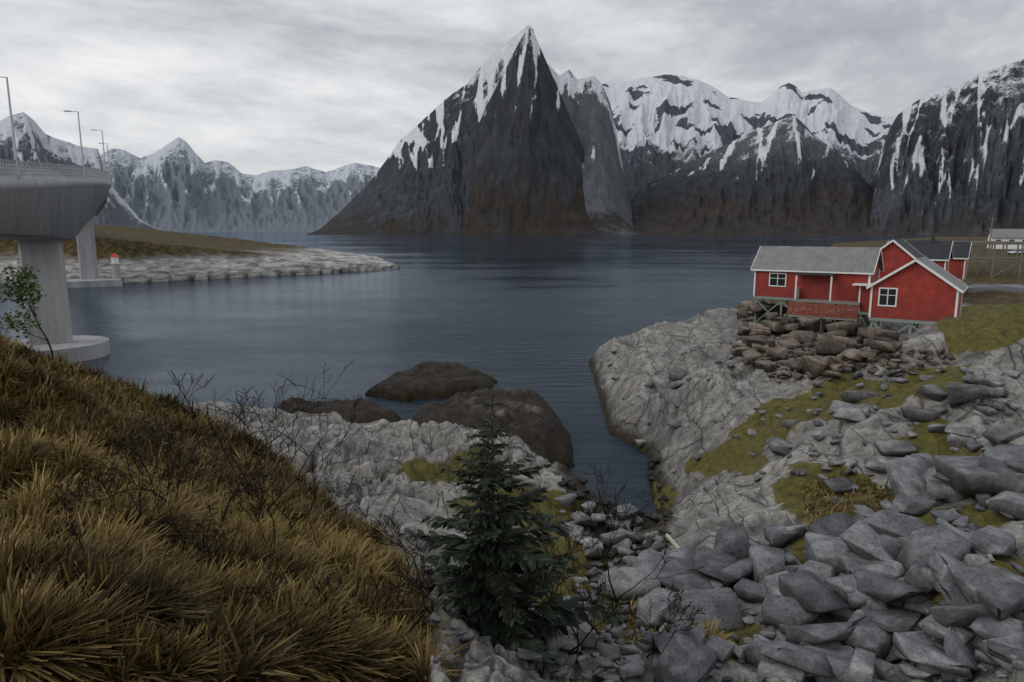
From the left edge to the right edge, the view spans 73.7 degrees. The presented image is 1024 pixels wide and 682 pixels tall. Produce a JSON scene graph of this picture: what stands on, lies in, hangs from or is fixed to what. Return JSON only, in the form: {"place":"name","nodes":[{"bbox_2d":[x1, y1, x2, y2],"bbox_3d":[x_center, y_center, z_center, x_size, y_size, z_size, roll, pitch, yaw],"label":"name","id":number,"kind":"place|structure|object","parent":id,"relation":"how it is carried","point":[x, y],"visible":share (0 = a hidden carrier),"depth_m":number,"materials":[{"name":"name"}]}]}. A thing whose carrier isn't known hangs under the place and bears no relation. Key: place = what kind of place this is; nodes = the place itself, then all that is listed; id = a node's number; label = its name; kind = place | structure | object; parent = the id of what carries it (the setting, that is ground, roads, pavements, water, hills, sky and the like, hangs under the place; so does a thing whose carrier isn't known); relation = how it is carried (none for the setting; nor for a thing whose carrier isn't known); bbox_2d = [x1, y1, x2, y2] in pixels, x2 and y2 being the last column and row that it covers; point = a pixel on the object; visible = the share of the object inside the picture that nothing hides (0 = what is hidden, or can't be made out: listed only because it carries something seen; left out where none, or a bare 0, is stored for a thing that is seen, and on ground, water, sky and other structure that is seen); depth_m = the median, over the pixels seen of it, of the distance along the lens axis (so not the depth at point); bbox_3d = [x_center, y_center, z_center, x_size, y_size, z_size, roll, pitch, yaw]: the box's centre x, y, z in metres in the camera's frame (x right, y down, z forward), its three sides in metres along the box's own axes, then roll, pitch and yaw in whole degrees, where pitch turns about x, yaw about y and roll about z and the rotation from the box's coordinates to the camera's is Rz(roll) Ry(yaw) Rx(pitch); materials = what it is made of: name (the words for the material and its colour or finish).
{"place":"outdoors","nodes":[
{"label":"outdoors","id":0,"kind":"place"},
{"bbox_2d":[0,112,163,230],"bbox_3d":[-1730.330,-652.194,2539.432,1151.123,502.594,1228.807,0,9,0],"label":"mountain","id":1,"kind":"structure","parent":0,"point":[34,142],"depth_m":2748.41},
{"bbox_2d":[76,216,98,278],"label":"bridge pier","id":2,"kind":"structure","parent":0,"point":[87,255],"depth_m":144.06,"materials":[{"name":"concrete"}]},
{"bbox_2d":[100,137,379,231],"bbox_3d":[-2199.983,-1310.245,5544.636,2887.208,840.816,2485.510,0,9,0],"label":"mountain range","id":3,"kind":"structure","parent":0,"point":[178,184],"depth_m":5574.25,"materials":[{"name":"grey stone"}]},
{"bbox_2d":[307,26,533,234],"bbox_3d":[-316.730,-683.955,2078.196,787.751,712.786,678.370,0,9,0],"label":"mountain peak","id":4,"kind":"structure","parent":0,"point":[419,183],"depth_m":2172.55,"materials":[{"name":"grey stone"}]},
{"bbox_2d":[0,232,985,515],"bbox_3d":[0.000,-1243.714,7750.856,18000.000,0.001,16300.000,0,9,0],"label":"water","id":5,"kind":"structure","parent":0,"point":[544,316],"depth_m":93.49,"materials":[{"name":"blue liquid"}]},
{"bbox_2d":[10,240,109,362],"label":"bridge pier","id":6,"kind":"structure","parent":5,"relation":"in","point":[46,259],"depth_m":61.45,"materials":[{"name":"concrete"}]},
{"bbox_2d":[0,176,110,239],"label":"bridge deck","id":7,"kind":"structure","parent":6,"relation":"on","point":[50,209],"depth_m":53.23,"materials":[{"name":"concrete"}]},
{"bbox_2d":[0,76,20,178],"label":"street lamp","id":8,"kind":"object","parent":7,"relation":"on","point":[18,175],"visible":0.94,"depth_m":43.45,"materials":[{"name":"silver metal"}]},
{"bbox_2d":[0,159,109,180],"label":"bridge railing","id":9,"kind":"object","parent":7,"relation":"on","point":[93,173],"visible":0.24,"depth_m":55.69,"materials":[{"name":"silver metal"}]},
{"bbox_2d":[64,110,85,178],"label":"street lamp","id":10,"kind":"object","parent":7,"relation":"on","point":[84,175],"visible":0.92,"depth_m":65.54,"materials":[{"name":"silver metal"}]},
{"bbox_2d":[91,129,107,179],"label":"street lamp","id":11,"kind":"object","parent":7,"relation":"on","point":[104,154],"visible":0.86,"depth_m":87.67,"materials":[{"name":"silver metal"}]},
{"bbox_2d":[99,143,110,181],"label":"street lamp","id":12,"kind":"object","parent":7,"relation":"on","point":[108,160],"visible":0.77,"depth_m":109.18,"materials":[{"name":"silver metal"}]},
{"bbox_2d":[67,278,122,287],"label":"bridge pier footing","id":13,"kind":"object","parent":5,"relation":"in","point":[85,283],"visible":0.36,"depth_m":140.89,"materials":[{"name":"grey concrete"}]},
{"bbox_2d":[111,264,120,278],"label":"beacon base","id":14,"kind":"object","parent":13,"relation":"on","point":[115,270],"depth_m":145.64,"materials":[{"name":"white concrete"}]},
{"bbox_2d":[110,257,120,263],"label":"beacon lantern","id":15,"kind":"object","parent":14,"relation":"on","point":[114,260],"visible":1,"depth_m":145.28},
{"bbox_2d":[0,225,1023,681],"bbox_3d":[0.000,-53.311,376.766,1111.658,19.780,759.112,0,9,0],"label":"rocky shore","id":16,"kind":"structure","parent":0,"point":[982,335],"depth_m":27.01,"materials":[{"name":"grey stone"}]},
{"bbox_2d":[0,258,53,360],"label":"shrub","id":17,"kind":"object","parent":16,"relation":"on","point":[22,293],"depth_m":36.08,"materials":[{"name":"green plant"}]},
{"bbox_2d":[35,361,705,657],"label":"bare shrubs","id":18,"kind":"object","parent":16,"relation":"on","point":[420,592],"visible":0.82,"depth_m":8.86,"materials":[{"name":"brown plant"}]},
{"bbox_2d":[334,508,490,662],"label":"hill boulders","id":19,"kind":"object","parent":16,"relation":"on","point":[464,635],"visible":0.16,"depth_m":8.23,"materials":[{"name":"grey stone"}]},
{"bbox_2d":[0,327,891,681],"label":"grass","id":20,"kind":"structure","parent":16,"relation":"on","point":[134,605],"depth_m":7.57,"materials":[{"name":"brown plant"}]},
{"bbox_2d":[400,374,624,681],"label":"spruce","id":21,"kind":"object","parent":16,"relation":"on","point":[484,621],"depth_m":8.77,"materials":[{"name":"green plant"}]},
{"bbox_2d":[517,493,671,681],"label":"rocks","id":22,"kind":"object","parent":16,"relation":"on","point":[599,659],"visible":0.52,"depth_m":11.31,"materials":[{"name":"grey stone"}]},
{"bbox_2d":[597,566,660,601],"bbox_3d":[2.083,4.348,12.163,1.153,0.555,0.782,0,9,0],"label":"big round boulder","id":23,"kind":"object","parent":22,"relation":"on","point":[624,579],"visible":0.75,"depth_m":11.92,"materials":[{"name":"grey stone"}]},
{"bbox_2d":[558,457,673,577],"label":"rocks","id":24,"kind":"object","parent":16,"relation":"on","point":[569,483],"visible":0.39,"depth_m":22.58,"materials":[{"name":"grey stone"}]},
{"bbox_2d":[665,534,679,548],"bbox_3d":[3.685,4.531,14.169,0.145,0.767,3.820,0,9,0],"label":"gully pipe","id":25,"kind":"object","parent":16,"relation":"on","point":[672,541],"visible":0.25,"depth_m":15.59,"materials":[{"name":"beige plastic"}]},
{"bbox_2d":[599,340,811,490],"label":"slope boulders","id":26,"kind":"object","parent":16,"relation":"on","point":[677,374],"visible":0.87,"depth_m":36.31,"materials":[{"name":"grey stone"}]},
{"bbox_2d":[603,444,1023,681],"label":"boulders","id":27,"kind":"object","parent":16,"relation":"on","point":[892,554],"visible":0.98,"depth_m":10.01,"materials":[{"name":"grey stone"}]},
{"bbox_2d":[731,299,902,380],"bbox_3d":[20.048,-0.404,44.385,11.118,5.108,38.506,3,10,19],"label":"boulder pile","id":28,"kind":"object","parent":16,"relation":"on","point":[837,343],"visible":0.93,"depth_m":39.56,"materials":[{"name":"grey stone"}]},
{"bbox_2d":[753,296,869,325],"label":"cabin stilts","id":29,"kind":"object","parent":28,"relation":"on","point":[781,301],"visible":0.22,"depth_m":59.14,"materials":[{"name":"wood"}]},
{"bbox_2d":[751,246,883,295],"bbox_3d":[26.285,-5.970,58.980,9.680,4.304,5.196,7,11,35],"label":"cabin","id":30,"kind":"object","parent":28,"relation":"on","point":[777,278],"depth_m":58.03,"materials":[{"name":"wood"}]},
{"bbox_2d":[788,298,860,320],"bbox_3d":[25.581,-2.604,55.785,5.200,1.320,2.300,7,11,35],"label":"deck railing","id":31,"kind":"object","parent":28,"relation":"on","point":[829,302],"depth_m":55.36,"materials":[{"name":"grey wood"}]},
{"bbox_2d":[794,275,832,300],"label":"porch posts","id":32,"kind":"object","parent":31,"relation":"on","point":[796,295],"visible":1,"depth_m":56.91,"materials":[{"name":"white wood"}]},
{"bbox_2d":[795,273,836,275],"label":"cabin porch roof","id":33,"kind":"structure","parent":32,"relation":"on","point":[820,274],"depth_m":56.07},
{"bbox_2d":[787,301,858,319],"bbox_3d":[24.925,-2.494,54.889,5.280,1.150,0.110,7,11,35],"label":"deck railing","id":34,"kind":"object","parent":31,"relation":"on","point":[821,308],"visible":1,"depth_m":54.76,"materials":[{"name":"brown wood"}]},
{"bbox_2d":[858,312,879,327],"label":"stilts","id":35,"kind":"object","parent":28,"relation":"on","point":[862,314],"visible":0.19,"depth_m":54.75,"materials":[{"name":"grey wood"}]},
{"bbox_2d":[868,317,936,349],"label":"cabin stilts","id":36,"kind":"object","parent":28,"relation":"on","point":[910,322],"visible":0.16,"depth_m":48.37,"materials":[{"name":"grey wood"}]},
{"bbox_2d":[871,262,961,321],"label":"cabin walls","id":37,"kind":"structure","parent":36,"relation":"on","point":[924,294],"depth_m":47.43,"materials":[{"name":"red wood"}]},
{"bbox_2d":[879,289,895,305],"bbox_3d":[26.693,-3.122,48.503,1.000,1.150,0.014,7,11,35],"label":"window","id":38,"kind":"structure","parent":37,"relation":"in","point":[883,298],"depth_m":48.50,"materials":[{"name":"black glass"}]},
{"bbox_2d":[917,256,967,290],"bbox_3d":[29.420,-4.943,49.339,5.800,2.164,5.600,7,11,35],"label":"cabin roof","id":39,"kind":"object","parent":37,"relation":"on","point":[942,272],"visible":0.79,"depth_m":48.42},
{"bbox_2d":[788,316,858,336],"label":"stilts","id":40,"kind":"object","parent":16,"relation":"on","point":[821,330],"visible":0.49,"depth_m":55.81,"materials":[{"name":"grey wood"}]},
{"bbox_2d":[754,366,1023,504],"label":"boulders","id":41,"kind":"object","parent":16,"relation":"on","point":[965,435],"visible":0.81,"depth_m":18.57,"materials":[{"name":"grey stone"}]},
{"bbox_2d":[881,240,923,258],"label":"roof trim","id":42,"kind":"structure","parent":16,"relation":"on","point":[901,247],"depth_m":60.70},
{"bbox_2d":[866,346,955,376],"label":"boulders","id":43,"kind":"object","parent":16,"relation":"on","point":[892,362],"visible":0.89,"depth_m":26.35,"materials":[{"name":"grey stone"}]},
{"bbox_2d":[866,257,967,316],"bbox_3d":[29.420,-3.896,49.508,5.893,4.255,5.680,7,11,35],"label":"cabin","id":44,"kind":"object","parent":16,"relation":"on","point":[927,268],"visible":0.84,"depth_m":48.01,"materials":[{"name":"wood"}]},
{"bbox_2d":[888,240,952,270],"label":"roof trim","id":45,"kind":"structure","parent":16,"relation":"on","point":[944,260],"depth_m":68.77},
{"bbox_2d":[953,242,971,278],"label":"roof trim","id":46,"kind":"structure","parent":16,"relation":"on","point":[965,261],"depth_m":75.03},
{"bbox_2d":[953,241,1023,276],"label":"stockfish drying rack","id":47,"kind":"object","parent":16,"relation":"on","point":[978,257],"visible":0.42,"depth_m":107.06,"materials":[{"name":"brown wood"}]},
{"bbox_2d":[988,217,996,249],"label":"utility pole","id":48,"kind":"object","parent":16,"relation":"on","point":[992,219],"visible":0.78,"depth_m":130.37,"materials":[{"name":"grey wood"}]},
{"bbox_2d":[987,233,1023,248],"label":"white house walls","id":49,"kind":"structure","parent":16,"relation":"on","point":[1009,246],"depth_m":219.06,"materials":[{"name":"white wood"}]},
{"bbox_2d":[986,229,1023,237],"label":"roof","id":50,"kind":"structure","parent":49,"relation":"on","point":[1007,233],"depth_m":219.97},
{"bbox_2d":[1007,249,1023,253],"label":"car body","id":51,"kind":"object","parent":16,"relation":"on","point":[1012,252],"visible":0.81,"depth_m":175.28,"materials":[{"name":"white metal"}]},
{"bbox_2d":[0,0,1023,174],"label":"sky","id":52,"kind":"structure","parent":0,"point":[257,87],"materials":[{"name":"grey"}]},
{"bbox_2d":[463,25,613,234],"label":"mountain peak","id":53,"kind":"structure","parent":0,"point":[526,171],"depth_m":1967.87,"materials":[{"name":"grey stone"}]},
{"bbox_2d":[547,63,641,234],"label":"mountain peak","id":54,"kind":"structure","parent":0,"point":[604,186],"depth_m":2103.71,"materials":[{"name":"grey stone"}]},
{"bbox_2d":[559,70,896,199],"bbox_3d":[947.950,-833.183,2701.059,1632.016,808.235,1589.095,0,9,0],"label":"mountain plateau","id":55,"kind":"structure","parent":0,"point":[665,125],"depth_m":2916.03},
{"bbox_2d":[630,115,872,234],"bbox_3d":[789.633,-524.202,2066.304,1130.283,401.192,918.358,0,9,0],"label":"mountain","id":56,"kind":"structure","parent":0,"point":[792,175],"depth_m":2114.47,"materials":[{"name":"grey stone"}]},
{"bbox_2d":[755,262,878,301],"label":"cabin long walls","id":57,"kind":"structure","parent":0,"point":[818,287],"depth_m":57.12,"materials":[{"name":"red wood"}]},
{"bbox_2d":[770,274,784,285],"bbox_3d":[22.875,-5.276,58.776,1.250,1.000,0.014,7,11,36],"label":"window","id":58,"kind":"structure","parent":57,"relation":"in","point":[773,280],"depth_m":58.77,"materials":[{"name":"black glass"}]},
{"bbox_2d":[751,246,882,272],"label":"roof","id":59,"kind":"structure","parent":57,"relation":"on","point":[837,259],"depth_m":57.55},
{"bbox_2d":[859,286,870,311],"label":"cabin annex walls","id":60,"kind":"structure","parent":0,"point":[865,299],"depth_m":54.43,"materials":[{"name":"red wood"}]},
{"bbox_2d":[858,286,860,311],"bbox_3d":[28.890,-3.484,54.855,1.680,2.220,1.770,7,11,35],"label":"porch post","id":61,"kind":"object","parent":60,"relation":"attached to","point":[859,295],"depth_m":54.56,"materials":[{"name":"white wood"}]},
{"bbox_2d":[852,283,871,285],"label":"porch roof","id":62,"kind":"structure","parent":60,"relation":"attached to","point":[860,284],"depth_m":54.08,"materials":[{"name":"white wood"}]},
{"bbox_2d":[879,242,913,278],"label":"cabin walls","id":63,"kind":"structure","parent":0,"point":[895,256],"depth_m":61.35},
{"bbox_2d":[893,239,923,257],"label":"cabin roof","id":64,"kind":"structure","parent":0,"point":[909,248],"depth_m":63.01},
{"bbox_2d":[888,240,952,259],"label":"cabin roof","id":65,"kind":"structure","parent":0,"point":[940,250],"depth_m":69.92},
{"bbox_2d":[931,236,935,242],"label":"chimney","id":66,"kind":"object","parent":65,"relation":"on","point":[933,239],"visible":0.64,"depth_m":70.53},
{"bbox_2d":[933,261,948,271],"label":"cabin walls","id":67,"kind":"structure","parent":0,"point":[940,264],"depth_m":68.92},
{"bbox_2d":[861,59,1023,235],"bbox_3d":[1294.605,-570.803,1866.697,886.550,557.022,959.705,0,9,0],"label":"mountain","id":68,"kind":"structure","parent":0,"point":[951,160],"depth_m":1881.19,"materials":[{"name":"grey stone"}]},
{"bbox_2d":[948,259,966,278],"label":"cabin walls","id":69,"kind":"structure","parent":0,"point":[956,267],"depth_m":75.42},
{"bbox_2d":[953,242,970,257],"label":"cabin roof","id":70,"kind":"structure","parent":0,"point":[961,250],"depth_m":75.73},
{"bbox_2d":[966,284,1023,293],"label":"road","id":71,"kind":"structure","parent":0,"point":[1017,288],"depth_m":73.96,"materials":[{"name":"grey asphalt"}]}
]}

